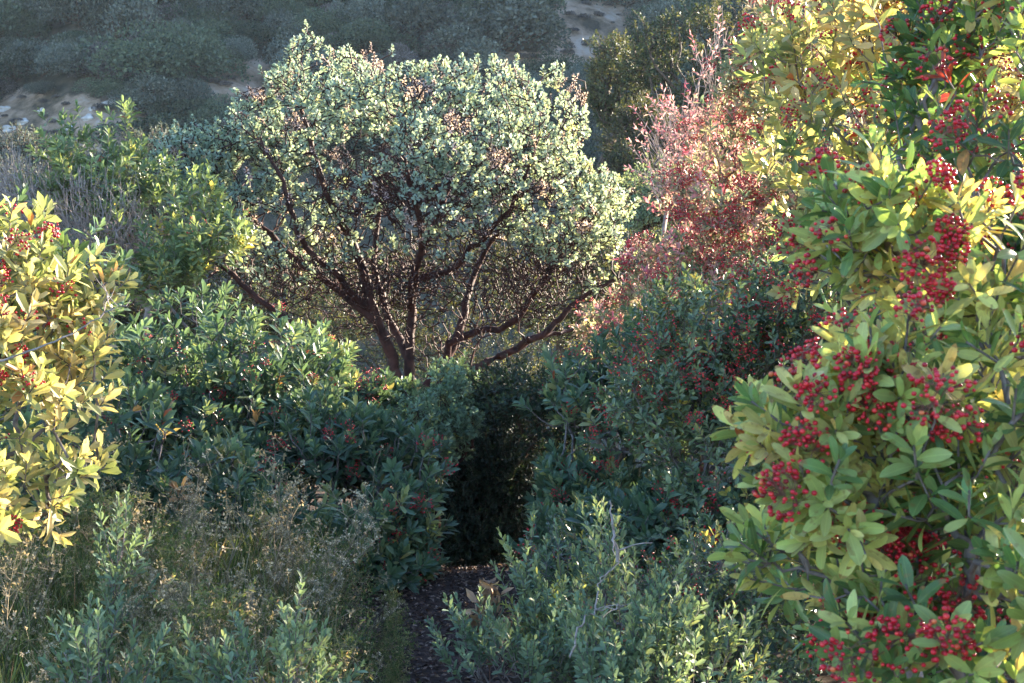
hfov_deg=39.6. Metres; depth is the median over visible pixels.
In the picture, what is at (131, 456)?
toyon shrub
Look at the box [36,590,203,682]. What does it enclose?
coyote brush
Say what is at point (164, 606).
weed
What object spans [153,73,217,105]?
hillside shrub
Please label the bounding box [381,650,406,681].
weed
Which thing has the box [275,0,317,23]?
hillside shrub
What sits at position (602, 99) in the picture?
oak tree
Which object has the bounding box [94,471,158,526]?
weed
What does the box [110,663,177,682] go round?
weed
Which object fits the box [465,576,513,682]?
dead sprig
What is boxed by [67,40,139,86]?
hillside shrub
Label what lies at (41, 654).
weed
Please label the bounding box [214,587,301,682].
weed
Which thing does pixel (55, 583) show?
weed
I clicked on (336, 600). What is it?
weed
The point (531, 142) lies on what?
hillside shrub
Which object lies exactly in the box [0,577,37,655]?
weed
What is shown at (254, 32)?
hillside shrub
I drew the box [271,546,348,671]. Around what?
weed
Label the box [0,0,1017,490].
hillside
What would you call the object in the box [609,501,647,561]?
dead stick
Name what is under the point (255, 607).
weed
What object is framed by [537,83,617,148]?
hillside shrub
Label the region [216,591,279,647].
weed
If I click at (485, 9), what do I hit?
hillside shrub
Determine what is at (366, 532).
weed
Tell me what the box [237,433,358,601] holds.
weed
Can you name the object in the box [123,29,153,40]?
hillside shrub
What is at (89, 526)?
weed
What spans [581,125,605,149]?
hillside shrub
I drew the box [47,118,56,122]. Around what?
shrub tuft
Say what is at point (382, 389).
toyon shrub
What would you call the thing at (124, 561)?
weed
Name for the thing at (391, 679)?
weed
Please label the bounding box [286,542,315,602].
weed
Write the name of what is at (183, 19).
hillside shrub
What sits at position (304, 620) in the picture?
weed
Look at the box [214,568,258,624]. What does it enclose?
weed
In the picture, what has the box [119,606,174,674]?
weed
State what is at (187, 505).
weed
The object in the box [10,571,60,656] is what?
weed
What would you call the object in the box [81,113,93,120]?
boulder
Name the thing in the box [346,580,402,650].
weed
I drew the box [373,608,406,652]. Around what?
weed
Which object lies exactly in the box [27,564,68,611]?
weed
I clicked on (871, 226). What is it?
toyon shrub
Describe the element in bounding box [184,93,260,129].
hillside shrub
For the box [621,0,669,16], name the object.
hillside shrub
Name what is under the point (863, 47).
toyon shrub
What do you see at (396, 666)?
weed
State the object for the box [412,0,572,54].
hillside shrub
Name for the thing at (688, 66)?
hillside shrub
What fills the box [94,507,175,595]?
weed
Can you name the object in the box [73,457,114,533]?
weed
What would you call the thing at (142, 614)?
weed
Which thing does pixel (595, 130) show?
hillside shrub
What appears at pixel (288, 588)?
weed
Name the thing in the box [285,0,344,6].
hillside shrub
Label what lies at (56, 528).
weed
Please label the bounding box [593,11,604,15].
shrub tuft
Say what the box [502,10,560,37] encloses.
hillside shrub
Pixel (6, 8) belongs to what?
hillside shrub
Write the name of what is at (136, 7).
hillside shrub
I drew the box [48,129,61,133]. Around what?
shrub tuft
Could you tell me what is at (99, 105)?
boulder
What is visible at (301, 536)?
weed
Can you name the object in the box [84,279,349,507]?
toyon shrub
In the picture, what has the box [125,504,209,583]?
weed
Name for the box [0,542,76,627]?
weed
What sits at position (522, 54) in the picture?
shrub tuft
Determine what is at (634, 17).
hillside shrub
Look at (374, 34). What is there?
hillside shrub
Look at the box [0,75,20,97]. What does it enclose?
hillside shrub
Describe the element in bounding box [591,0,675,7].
hillside shrub
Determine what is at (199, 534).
weed
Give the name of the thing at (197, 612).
weed
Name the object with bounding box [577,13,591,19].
shrub tuft
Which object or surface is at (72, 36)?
hillside shrub
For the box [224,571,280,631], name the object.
weed
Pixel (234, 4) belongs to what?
hillside shrub
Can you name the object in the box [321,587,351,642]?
weed
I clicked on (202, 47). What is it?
hillside shrub
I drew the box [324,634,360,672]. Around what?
weed
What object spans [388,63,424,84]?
hillside shrub
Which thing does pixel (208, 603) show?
weed
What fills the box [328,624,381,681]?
weed
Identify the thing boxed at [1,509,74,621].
weed
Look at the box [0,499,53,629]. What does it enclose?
weed
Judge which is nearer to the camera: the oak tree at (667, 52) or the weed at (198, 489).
the weed at (198, 489)
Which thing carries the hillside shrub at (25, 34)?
on the hillside
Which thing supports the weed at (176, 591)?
on the ground
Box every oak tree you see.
[552,28,656,456]
[612,0,818,479]
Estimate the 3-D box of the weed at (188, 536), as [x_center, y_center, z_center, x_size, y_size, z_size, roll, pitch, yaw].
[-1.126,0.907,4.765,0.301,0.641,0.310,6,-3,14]
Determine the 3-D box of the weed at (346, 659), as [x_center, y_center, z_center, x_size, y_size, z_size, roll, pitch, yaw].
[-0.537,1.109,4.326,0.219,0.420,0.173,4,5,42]
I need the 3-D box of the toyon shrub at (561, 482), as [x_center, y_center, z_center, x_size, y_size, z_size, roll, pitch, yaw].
[0.516,0.562,6.822,1.099,1.408,2.697,0,4,0]
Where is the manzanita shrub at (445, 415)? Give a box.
[380,349,499,555]
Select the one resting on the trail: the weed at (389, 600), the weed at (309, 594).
the weed at (389, 600)
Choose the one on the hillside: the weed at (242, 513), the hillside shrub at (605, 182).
the hillside shrub at (605, 182)
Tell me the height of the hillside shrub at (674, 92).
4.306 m
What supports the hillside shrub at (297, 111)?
on the hillside
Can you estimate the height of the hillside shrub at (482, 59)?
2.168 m
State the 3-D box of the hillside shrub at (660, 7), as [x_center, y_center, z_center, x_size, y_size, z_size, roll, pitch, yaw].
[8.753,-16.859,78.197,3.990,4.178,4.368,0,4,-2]
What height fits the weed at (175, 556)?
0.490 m
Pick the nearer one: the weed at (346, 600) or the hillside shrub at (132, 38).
the weed at (346, 600)
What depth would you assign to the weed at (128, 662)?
3.87 m
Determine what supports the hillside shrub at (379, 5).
on the hillside
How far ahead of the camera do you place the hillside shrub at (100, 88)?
70.76 m
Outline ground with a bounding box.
[55,461,1014,682]
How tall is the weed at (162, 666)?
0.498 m
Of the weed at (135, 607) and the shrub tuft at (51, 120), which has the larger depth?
the shrub tuft at (51, 120)
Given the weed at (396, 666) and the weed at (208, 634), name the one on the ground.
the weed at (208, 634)
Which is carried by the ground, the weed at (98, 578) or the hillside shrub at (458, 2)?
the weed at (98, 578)
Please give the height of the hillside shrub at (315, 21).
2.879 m
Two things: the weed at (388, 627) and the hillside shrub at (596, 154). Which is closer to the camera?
the weed at (388, 627)
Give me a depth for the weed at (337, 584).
4.85 m
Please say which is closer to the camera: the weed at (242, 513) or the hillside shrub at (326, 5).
the weed at (242, 513)
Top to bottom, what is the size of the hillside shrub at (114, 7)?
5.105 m
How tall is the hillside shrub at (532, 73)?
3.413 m
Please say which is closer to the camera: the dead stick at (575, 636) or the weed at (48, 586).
the dead stick at (575, 636)
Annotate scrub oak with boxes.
[197,244,616,433]
[356,352,598,569]
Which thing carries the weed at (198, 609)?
on the ground
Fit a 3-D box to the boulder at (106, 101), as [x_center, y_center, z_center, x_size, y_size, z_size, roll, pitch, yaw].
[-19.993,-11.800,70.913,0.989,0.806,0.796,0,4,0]
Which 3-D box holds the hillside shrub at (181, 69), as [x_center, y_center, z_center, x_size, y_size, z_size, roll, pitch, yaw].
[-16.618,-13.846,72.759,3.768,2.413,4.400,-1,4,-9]
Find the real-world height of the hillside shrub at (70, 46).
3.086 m
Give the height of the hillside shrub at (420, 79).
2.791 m
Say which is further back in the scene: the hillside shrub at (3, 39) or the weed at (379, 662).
the hillside shrub at (3, 39)
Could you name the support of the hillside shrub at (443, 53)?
on the hillside
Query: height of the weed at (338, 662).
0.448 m
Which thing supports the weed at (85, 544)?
on the ground
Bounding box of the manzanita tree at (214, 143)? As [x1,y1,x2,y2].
[130,19,641,464]
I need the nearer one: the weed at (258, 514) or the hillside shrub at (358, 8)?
the weed at (258, 514)
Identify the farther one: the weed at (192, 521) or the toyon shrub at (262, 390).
the toyon shrub at (262, 390)
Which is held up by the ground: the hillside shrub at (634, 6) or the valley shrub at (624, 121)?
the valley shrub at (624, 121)
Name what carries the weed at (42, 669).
on the ground
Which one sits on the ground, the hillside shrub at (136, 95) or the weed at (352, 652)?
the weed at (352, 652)
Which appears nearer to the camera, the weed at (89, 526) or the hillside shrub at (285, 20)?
the weed at (89, 526)
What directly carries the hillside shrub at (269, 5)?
on the hillside
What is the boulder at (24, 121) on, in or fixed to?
on the hillside
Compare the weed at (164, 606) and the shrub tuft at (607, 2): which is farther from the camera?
the shrub tuft at (607, 2)
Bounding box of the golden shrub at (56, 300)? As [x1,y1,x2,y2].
[0,181,141,556]
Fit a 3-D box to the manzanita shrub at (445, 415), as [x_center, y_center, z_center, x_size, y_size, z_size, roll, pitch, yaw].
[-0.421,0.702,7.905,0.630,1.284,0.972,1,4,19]
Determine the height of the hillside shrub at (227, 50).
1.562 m
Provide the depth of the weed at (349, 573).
5.78 m
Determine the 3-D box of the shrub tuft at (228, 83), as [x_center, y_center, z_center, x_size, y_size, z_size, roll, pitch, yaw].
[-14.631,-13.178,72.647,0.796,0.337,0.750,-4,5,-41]
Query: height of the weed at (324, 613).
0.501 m
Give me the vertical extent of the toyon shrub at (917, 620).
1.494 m
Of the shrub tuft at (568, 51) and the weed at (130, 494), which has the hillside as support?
the shrub tuft at (568, 51)
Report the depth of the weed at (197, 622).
4.18 m
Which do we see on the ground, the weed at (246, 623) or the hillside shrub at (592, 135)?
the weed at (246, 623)
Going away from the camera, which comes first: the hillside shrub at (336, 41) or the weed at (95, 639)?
the weed at (95, 639)
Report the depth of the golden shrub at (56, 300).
4.50 m
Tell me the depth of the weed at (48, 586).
4.49 m
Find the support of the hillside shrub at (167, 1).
on the hillside
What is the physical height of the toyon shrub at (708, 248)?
2.969 m
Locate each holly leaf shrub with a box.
[524,505,822,682]
[588,250,874,681]
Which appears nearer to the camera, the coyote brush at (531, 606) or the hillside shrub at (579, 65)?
the coyote brush at (531, 606)
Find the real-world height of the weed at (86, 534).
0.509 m
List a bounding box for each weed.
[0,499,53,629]
[0,506,93,657]
[0,526,56,629]
[0,532,59,618]
[0,534,53,681]
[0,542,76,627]
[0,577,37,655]
[0,640,60,682]
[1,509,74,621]
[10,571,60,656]
[13,612,67,682]
[16,608,82,679]
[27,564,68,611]
[30,604,94,666]
[31,512,78,600]
[39,568,84,608]
[45,481,123,583]
[45,492,136,588]
[46,546,96,606]
[46,660,95,681]
[52,499,107,577]
[54,552,106,602]
[58,530,145,680]
[61,606,146,682]
[62,487,110,570]
[62,546,152,621]
[63,426,128,540]
[64,491,167,642]
[70,518,156,615]
[70,526,174,624]
[72,480,128,562]
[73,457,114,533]
[77,545,162,641]
[92,473,182,602]
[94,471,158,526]
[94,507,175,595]
[100,482,208,628]
[100,570,196,644]
[100,611,169,676]
[101,467,167,549]
[102,579,170,681]
[104,606,187,679]
[107,630,153,682]
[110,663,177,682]
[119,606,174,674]
[120,597,177,648]
[120,617,191,681]
[122,559,212,667]
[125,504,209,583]
[125,540,202,642]
[129,548,226,624]
[129,551,203,622]
[130,430,255,582]
[131,602,214,678]
[132,516,209,642]
[135,523,208,614]
[136,589,171,641]
[137,571,223,679]
[139,487,230,578]
[145,481,195,558]
[147,568,256,682]
[148,459,231,554]
[151,540,212,634]
[151,583,230,682]
[158,493,248,595]
[159,605,234,682]
[160,464,218,553]
[166,460,221,590]
[168,547,258,682]
[175,590,227,635]
[177,587,216,676]
[179,587,233,646]
[180,489,277,634]
[180,524,234,578]
[182,590,284,671]
[204,545,302,682]
[207,580,298,682]
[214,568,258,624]
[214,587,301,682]
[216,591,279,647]
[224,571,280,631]
[225,483,296,603]
[230,460,298,570]
[230,479,316,612]
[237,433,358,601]
[247,473,300,623]
[249,588,279,650]
[251,534,310,605]
[251,534,387,652]
[251,546,323,666]
[252,471,323,571]
[262,587,354,682]
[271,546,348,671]
[273,491,382,613]
[275,552,322,623]
[280,444,386,607]
[283,601,330,672]
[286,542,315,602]
[286,557,336,624]
[292,490,385,594]
[302,562,342,634]
[305,614,372,682]
[308,654,362,681]
[311,644,360,682]
[317,533,372,613]
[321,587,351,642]
[322,585,351,625]
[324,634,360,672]
[325,639,368,678]
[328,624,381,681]
[331,540,364,625]
[332,628,359,663]
[333,561,358,634]
[335,551,374,609]
[335,569,373,633]
[337,562,391,620]
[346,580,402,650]
[347,630,387,682]
[354,640,408,682]
[368,605,393,647]
[370,576,408,622]
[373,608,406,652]
[374,603,408,665]
[375,588,405,635]
[376,670,406,682]
[377,624,415,678]
[377,627,403,675]
[378,657,416,682]
[380,620,423,682]
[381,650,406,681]
[382,649,411,682]
[388,589,410,624]
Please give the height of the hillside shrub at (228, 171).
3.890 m
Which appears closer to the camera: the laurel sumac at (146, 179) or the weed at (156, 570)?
the weed at (156, 570)
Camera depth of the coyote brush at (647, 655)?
3.94 m
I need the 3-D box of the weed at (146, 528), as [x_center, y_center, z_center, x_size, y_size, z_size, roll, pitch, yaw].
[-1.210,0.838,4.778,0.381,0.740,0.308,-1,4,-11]
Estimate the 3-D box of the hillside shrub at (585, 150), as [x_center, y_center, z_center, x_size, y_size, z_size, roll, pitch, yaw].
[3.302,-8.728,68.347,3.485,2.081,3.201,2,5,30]
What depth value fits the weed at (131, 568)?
4.94 m
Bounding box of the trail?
[365,569,519,682]
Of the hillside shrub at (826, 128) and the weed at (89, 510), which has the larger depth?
the hillside shrub at (826, 128)
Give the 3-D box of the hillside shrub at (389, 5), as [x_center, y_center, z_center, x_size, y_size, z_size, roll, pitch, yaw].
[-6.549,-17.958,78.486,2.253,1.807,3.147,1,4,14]
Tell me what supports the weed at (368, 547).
on the ground
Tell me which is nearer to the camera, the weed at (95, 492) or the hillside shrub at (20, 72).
the weed at (95, 492)
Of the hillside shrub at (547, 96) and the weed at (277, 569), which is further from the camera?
the hillside shrub at (547, 96)
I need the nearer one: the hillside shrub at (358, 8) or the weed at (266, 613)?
the weed at (266, 613)
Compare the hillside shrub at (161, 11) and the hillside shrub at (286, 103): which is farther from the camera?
the hillside shrub at (161, 11)
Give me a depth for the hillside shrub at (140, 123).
67.83 m
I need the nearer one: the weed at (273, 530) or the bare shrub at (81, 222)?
the weed at (273, 530)
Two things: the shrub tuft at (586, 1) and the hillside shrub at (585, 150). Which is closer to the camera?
the hillside shrub at (585, 150)
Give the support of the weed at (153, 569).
on the ground
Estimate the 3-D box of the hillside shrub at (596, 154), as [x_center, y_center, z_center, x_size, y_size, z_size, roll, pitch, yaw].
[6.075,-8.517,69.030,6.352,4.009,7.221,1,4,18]
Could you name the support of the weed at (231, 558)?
on the ground
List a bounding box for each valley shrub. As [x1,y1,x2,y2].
[0,121,205,440]
[0,213,405,387]
[331,201,761,377]
[579,93,721,471]
[613,150,729,471]
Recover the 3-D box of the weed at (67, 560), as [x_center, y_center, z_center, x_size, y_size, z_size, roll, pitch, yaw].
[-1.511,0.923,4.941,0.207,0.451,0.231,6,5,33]
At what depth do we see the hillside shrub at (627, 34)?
79.77 m
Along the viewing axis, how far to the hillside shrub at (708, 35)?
77.89 m
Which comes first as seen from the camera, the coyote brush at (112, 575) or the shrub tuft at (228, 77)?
the coyote brush at (112, 575)
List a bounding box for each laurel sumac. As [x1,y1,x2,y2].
[9,95,196,363]
[104,159,259,404]
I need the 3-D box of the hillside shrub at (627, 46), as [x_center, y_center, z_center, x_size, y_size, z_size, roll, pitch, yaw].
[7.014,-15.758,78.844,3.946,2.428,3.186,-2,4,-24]
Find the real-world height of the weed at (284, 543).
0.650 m
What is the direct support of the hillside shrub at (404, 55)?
on the hillside
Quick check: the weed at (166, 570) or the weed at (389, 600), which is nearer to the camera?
the weed at (166, 570)
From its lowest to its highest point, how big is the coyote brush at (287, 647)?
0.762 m
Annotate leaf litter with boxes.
[333,563,579,682]
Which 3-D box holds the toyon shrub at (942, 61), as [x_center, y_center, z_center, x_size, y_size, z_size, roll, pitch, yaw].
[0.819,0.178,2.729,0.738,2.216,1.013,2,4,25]
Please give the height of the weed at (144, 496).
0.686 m
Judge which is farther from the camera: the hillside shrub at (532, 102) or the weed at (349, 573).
the hillside shrub at (532, 102)
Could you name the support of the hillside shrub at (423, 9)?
on the hillside
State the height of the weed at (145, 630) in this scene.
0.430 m
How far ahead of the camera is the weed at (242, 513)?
5.78 m
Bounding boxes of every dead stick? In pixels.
[0,272,129,361]
[569,602,632,657]
[594,555,627,608]
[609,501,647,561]
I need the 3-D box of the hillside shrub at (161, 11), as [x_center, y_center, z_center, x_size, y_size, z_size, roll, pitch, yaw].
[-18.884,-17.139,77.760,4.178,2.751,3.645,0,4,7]
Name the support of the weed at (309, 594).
on the ground
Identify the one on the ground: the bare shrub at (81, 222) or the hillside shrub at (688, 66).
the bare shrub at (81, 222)
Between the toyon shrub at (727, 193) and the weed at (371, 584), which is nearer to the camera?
the weed at (371, 584)
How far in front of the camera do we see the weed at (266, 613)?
4.75 m
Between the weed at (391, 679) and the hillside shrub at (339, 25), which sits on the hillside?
the hillside shrub at (339, 25)
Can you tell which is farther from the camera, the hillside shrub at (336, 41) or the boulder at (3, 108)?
the hillside shrub at (336, 41)
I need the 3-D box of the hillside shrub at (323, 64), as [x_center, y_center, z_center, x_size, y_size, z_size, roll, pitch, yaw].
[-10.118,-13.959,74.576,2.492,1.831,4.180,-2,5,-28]
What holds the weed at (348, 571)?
on the leaf litter
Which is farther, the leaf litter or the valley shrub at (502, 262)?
the valley shrub at (502, 262)
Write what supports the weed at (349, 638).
on the ground
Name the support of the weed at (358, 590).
on the ground
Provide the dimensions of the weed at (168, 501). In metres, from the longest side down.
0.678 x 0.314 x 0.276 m
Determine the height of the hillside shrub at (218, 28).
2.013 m
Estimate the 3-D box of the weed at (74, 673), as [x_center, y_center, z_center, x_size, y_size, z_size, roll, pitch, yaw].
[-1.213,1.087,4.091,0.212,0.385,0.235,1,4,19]
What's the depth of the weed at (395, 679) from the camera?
4.77 m
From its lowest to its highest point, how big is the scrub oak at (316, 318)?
3.100 m
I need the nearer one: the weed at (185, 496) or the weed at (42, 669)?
the weed at (42, 669)
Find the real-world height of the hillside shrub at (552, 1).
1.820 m
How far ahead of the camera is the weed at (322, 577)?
5.15 m
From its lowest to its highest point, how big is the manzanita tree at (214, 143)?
5.020 m
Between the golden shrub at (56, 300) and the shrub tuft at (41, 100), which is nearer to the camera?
the golden shrub at (56, 300)
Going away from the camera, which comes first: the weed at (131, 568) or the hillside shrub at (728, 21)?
the weed at (131, 568)
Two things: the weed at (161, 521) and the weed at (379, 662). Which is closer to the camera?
the weed at (379, 662)
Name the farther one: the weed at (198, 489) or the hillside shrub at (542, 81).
the hillside shrub at (542, 81)
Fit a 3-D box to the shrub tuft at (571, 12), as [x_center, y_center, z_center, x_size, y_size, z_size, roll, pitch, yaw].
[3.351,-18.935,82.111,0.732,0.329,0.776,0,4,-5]
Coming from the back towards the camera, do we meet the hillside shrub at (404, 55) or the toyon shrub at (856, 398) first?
the hillside shrub at (404, 55)
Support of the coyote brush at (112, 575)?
on the ground
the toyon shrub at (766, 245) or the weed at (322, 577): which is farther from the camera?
the toyon shrub at (766, 245)
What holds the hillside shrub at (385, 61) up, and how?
on the hillside
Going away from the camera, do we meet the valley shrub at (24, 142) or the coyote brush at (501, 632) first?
the coyote brush at (501, 632)
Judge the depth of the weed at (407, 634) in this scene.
4.98 m
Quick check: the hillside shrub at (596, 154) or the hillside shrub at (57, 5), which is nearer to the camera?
the hillside shrub at (596, 154)
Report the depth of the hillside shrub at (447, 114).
69.41 m
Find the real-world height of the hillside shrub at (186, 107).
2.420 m
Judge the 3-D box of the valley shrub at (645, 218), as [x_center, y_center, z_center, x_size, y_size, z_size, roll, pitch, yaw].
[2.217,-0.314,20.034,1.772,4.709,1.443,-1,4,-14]
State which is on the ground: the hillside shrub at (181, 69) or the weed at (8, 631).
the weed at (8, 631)
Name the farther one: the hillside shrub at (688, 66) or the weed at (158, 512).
the hillside shrub at (688, 66)
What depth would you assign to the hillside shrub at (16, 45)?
73.45 m
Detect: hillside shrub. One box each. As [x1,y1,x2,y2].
[0,0,45,37]
[0,5,53,43]
[0,36,32,45]
[0,36,39,82]
[0,37,85,77]
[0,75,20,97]
[2,0,70,16]
[22,80,56,94]
[32,0,89,23]
[34,0,141,29]
[34,31,103,76]
[47,30,91,44]
[65,18,233,84]
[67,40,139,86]
[70,0,164,39]
[71,75,148,97]
[84,0,156,19]
[88,112,251,145]
[103,19,253,83]
[107,73,182,115]
[115,134,242,182]
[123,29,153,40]
[130,3,192,28]
[140,0,192,9]
[143,94,227,125]
[150,49,222,82]
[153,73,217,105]
[164,16,193,37]
[173,6,242,31]
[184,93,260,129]
[189,19,237,44]
[193,0,263,23]
[207,43,242,65]
[213,34,258,63]
[220,104,279,138]
[224,20,287,47]
[241,0,286,20]
[258,8,320,46]
[261,32,338,76]
[264,80,342,108]
[267,114,343,156]
[269,91,309,120]
[271,7,355,41]
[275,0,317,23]
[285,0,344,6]
[287,106,352,146]
[292,56,348,84]
[292,58,333,82]
[309,2,357,25]
[311,89,468,157]
[312,17,426,57]
[317,9,360,44]
[323,32,352,50]
[327,0,396,28]
[344,52,393,82]
[353,0,396,16]
[365,0,455,43]
[369,0,410,22]
[382,41,420,67]
[385,123,454,157]
[386,76,456,103]
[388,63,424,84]
[405,61,441,82]
[410,2,459,24]
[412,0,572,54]
[412,43,459,63]
[416,16,494,50]
[416,100,463,134]
[423,22,509,66]
[423,47,451,67]
[431,0,493,16]
[432,61,476,93]
[439,114,514,159]
[444,54,554,102]
[450,3,486,28]
[450,52,506,80]
[454,88,495,130]
[458,0,508,34]
[472,0,566,26]
[489,15,550,42]
[495,112,571,152]
[499,89,551,119]
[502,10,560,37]
[514,75,555,98]
[519,48,587,84]
[528,84,589,127]
[532,152,596,208]
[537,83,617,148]
[548,0,566,7]
[556,66,591,109]
[564,159,642,206]
[566,60,612,92]
[573,138,599,165]
[575,124,616,164]
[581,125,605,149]
[584,129,645,175]
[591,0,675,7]
[606,36,656,65]
[610,27,643,51]
[610,65,706,116]
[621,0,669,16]
[623,0,739,30]
[628,56,698,91]
[637,0,709,54]
[648,37,735,79]
[658,0,700,12]
[681,14,727,47]
[701,0,753,9]
[704,3,748,36]
[719,11,753,38]
[724,0,753,12]
[726,0,811,25]
[782,120,860,147]
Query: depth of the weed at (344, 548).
5.72 m
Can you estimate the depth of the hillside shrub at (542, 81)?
71.91 m
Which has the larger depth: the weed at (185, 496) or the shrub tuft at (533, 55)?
the shrub tuft at (533, 55)
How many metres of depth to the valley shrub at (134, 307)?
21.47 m
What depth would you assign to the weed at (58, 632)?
4.16 m
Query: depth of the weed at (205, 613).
4.48 m
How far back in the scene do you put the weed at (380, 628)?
5.43 m
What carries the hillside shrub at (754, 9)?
on the hillside
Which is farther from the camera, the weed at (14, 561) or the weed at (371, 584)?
the weed at (371, 584)
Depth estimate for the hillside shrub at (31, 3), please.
76.70 m
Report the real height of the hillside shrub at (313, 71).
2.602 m
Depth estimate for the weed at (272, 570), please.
5.38 m
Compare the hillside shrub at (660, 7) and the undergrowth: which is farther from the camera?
the hillside shrub at (660, 7)
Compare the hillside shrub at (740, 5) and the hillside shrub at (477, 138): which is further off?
the hillside shrub at (740, 5)
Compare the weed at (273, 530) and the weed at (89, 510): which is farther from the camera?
the weed at (89, 510)
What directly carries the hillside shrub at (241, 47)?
on the hillside
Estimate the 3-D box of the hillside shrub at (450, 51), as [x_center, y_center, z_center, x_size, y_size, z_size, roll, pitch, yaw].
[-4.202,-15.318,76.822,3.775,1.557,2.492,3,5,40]
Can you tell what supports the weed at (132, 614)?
on the ground
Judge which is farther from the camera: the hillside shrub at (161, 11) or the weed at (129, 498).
the hillside shrub at (161, 11)
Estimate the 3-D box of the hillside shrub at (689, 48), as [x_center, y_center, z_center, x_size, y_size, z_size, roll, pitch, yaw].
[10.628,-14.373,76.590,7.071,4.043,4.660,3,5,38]
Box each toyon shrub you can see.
[0,183,153,490]
[3,365,338,569]
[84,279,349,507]
[247,379,459,594]
[258,318,430,534]
[507,306,702,602]
[569,270,668,447]
[611,69,790,512]
[689,133,995,393]
[690,0,1018,312]
[698,158,1009,471]
[705,258,1023,682]
[710,290,1023,678]
[728,0,1023,327]
[763,0,1023,682]
[783,122,1023,377]
[974,68,1022,471]
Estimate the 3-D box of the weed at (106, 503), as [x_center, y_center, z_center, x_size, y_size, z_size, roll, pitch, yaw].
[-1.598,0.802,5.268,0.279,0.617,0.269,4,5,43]
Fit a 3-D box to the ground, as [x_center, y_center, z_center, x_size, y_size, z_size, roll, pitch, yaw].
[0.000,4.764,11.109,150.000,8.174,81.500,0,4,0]
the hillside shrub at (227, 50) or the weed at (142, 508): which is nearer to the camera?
the weed at (142, 508)
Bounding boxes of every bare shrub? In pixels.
[0,143,232,419]
[624,6,752,508]
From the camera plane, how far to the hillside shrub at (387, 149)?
68.05 m
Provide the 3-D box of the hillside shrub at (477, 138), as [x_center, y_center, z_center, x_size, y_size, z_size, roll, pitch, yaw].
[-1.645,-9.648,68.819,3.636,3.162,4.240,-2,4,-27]
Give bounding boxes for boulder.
[0,106,10,111]
[3,125,15,132]
[17,118,28,124]
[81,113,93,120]
[91,103,106,109]
[101,97,116,107]
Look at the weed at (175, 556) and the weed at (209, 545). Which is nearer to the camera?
the weed at (175, 556)
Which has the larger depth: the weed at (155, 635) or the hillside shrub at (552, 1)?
the hillside shrub at (552, 1)
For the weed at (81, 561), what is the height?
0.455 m
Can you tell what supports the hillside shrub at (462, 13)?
on the hillside
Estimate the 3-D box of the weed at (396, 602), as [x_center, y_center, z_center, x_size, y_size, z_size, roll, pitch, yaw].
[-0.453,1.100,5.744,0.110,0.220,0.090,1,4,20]
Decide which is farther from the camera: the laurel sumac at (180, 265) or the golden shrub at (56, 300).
the laurel sumac at (180, 265)
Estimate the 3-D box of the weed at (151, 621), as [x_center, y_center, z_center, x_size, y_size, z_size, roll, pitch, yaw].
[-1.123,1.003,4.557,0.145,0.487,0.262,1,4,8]
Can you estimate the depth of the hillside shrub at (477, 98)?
70.14 m
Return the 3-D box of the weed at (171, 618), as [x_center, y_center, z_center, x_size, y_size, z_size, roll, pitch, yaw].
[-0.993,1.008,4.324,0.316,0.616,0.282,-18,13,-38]
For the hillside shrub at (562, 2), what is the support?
on the hillside
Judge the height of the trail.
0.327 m
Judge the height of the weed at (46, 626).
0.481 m
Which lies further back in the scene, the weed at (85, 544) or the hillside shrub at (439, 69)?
the hillside shrub at (439, 69)
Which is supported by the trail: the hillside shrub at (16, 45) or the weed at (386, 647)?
the weed at (386, 647)
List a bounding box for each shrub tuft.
[7,118,22,123]
[37,98,48,102]
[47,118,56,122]
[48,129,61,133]
[219,80,232,85]
[220,74,237,80]
[515,52,528,57]
[528,53,542,58]
[560,48,574,53]
[564,10,575,14]
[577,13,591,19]
[582,0,592,4]
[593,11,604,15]
[603,1,614,5]
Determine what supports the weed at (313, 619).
on the ground
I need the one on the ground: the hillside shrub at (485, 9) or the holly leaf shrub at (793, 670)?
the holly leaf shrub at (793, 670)
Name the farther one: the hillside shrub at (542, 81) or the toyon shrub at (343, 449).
the hillside shrub at (542, 81)
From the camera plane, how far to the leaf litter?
6.10 m
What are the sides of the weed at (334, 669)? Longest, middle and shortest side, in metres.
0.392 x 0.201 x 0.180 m
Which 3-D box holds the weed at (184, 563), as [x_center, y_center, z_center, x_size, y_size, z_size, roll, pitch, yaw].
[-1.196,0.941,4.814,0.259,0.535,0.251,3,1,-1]
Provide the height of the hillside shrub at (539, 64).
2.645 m
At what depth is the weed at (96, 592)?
4.62 m
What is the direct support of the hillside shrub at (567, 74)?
on the hillside
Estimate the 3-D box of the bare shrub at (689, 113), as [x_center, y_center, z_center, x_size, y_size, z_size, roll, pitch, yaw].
[1.173,-0.299,9.125,0.874,3.649,0.906,0,4,0]
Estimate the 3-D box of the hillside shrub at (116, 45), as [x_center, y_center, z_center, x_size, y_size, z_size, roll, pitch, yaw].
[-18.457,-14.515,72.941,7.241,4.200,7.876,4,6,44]
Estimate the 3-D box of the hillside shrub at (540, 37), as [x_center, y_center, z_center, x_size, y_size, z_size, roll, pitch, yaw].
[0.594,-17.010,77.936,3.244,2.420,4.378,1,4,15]
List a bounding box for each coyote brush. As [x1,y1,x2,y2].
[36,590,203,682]
[90,484,159,667]
[167,570,368,682]
[424,586,588,682]
[488,504,625,681]
[556,494,781,682]
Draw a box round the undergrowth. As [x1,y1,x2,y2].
[0,480,393,682]
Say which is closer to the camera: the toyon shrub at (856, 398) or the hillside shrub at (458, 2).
the toyon shrub at (856, 398)
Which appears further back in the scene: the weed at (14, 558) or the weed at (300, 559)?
the weed at (300, 559)
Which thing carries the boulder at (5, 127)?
on the hillside
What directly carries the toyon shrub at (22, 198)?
on the ground
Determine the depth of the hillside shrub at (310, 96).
71.64 m
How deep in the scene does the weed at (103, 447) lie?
5.73 m

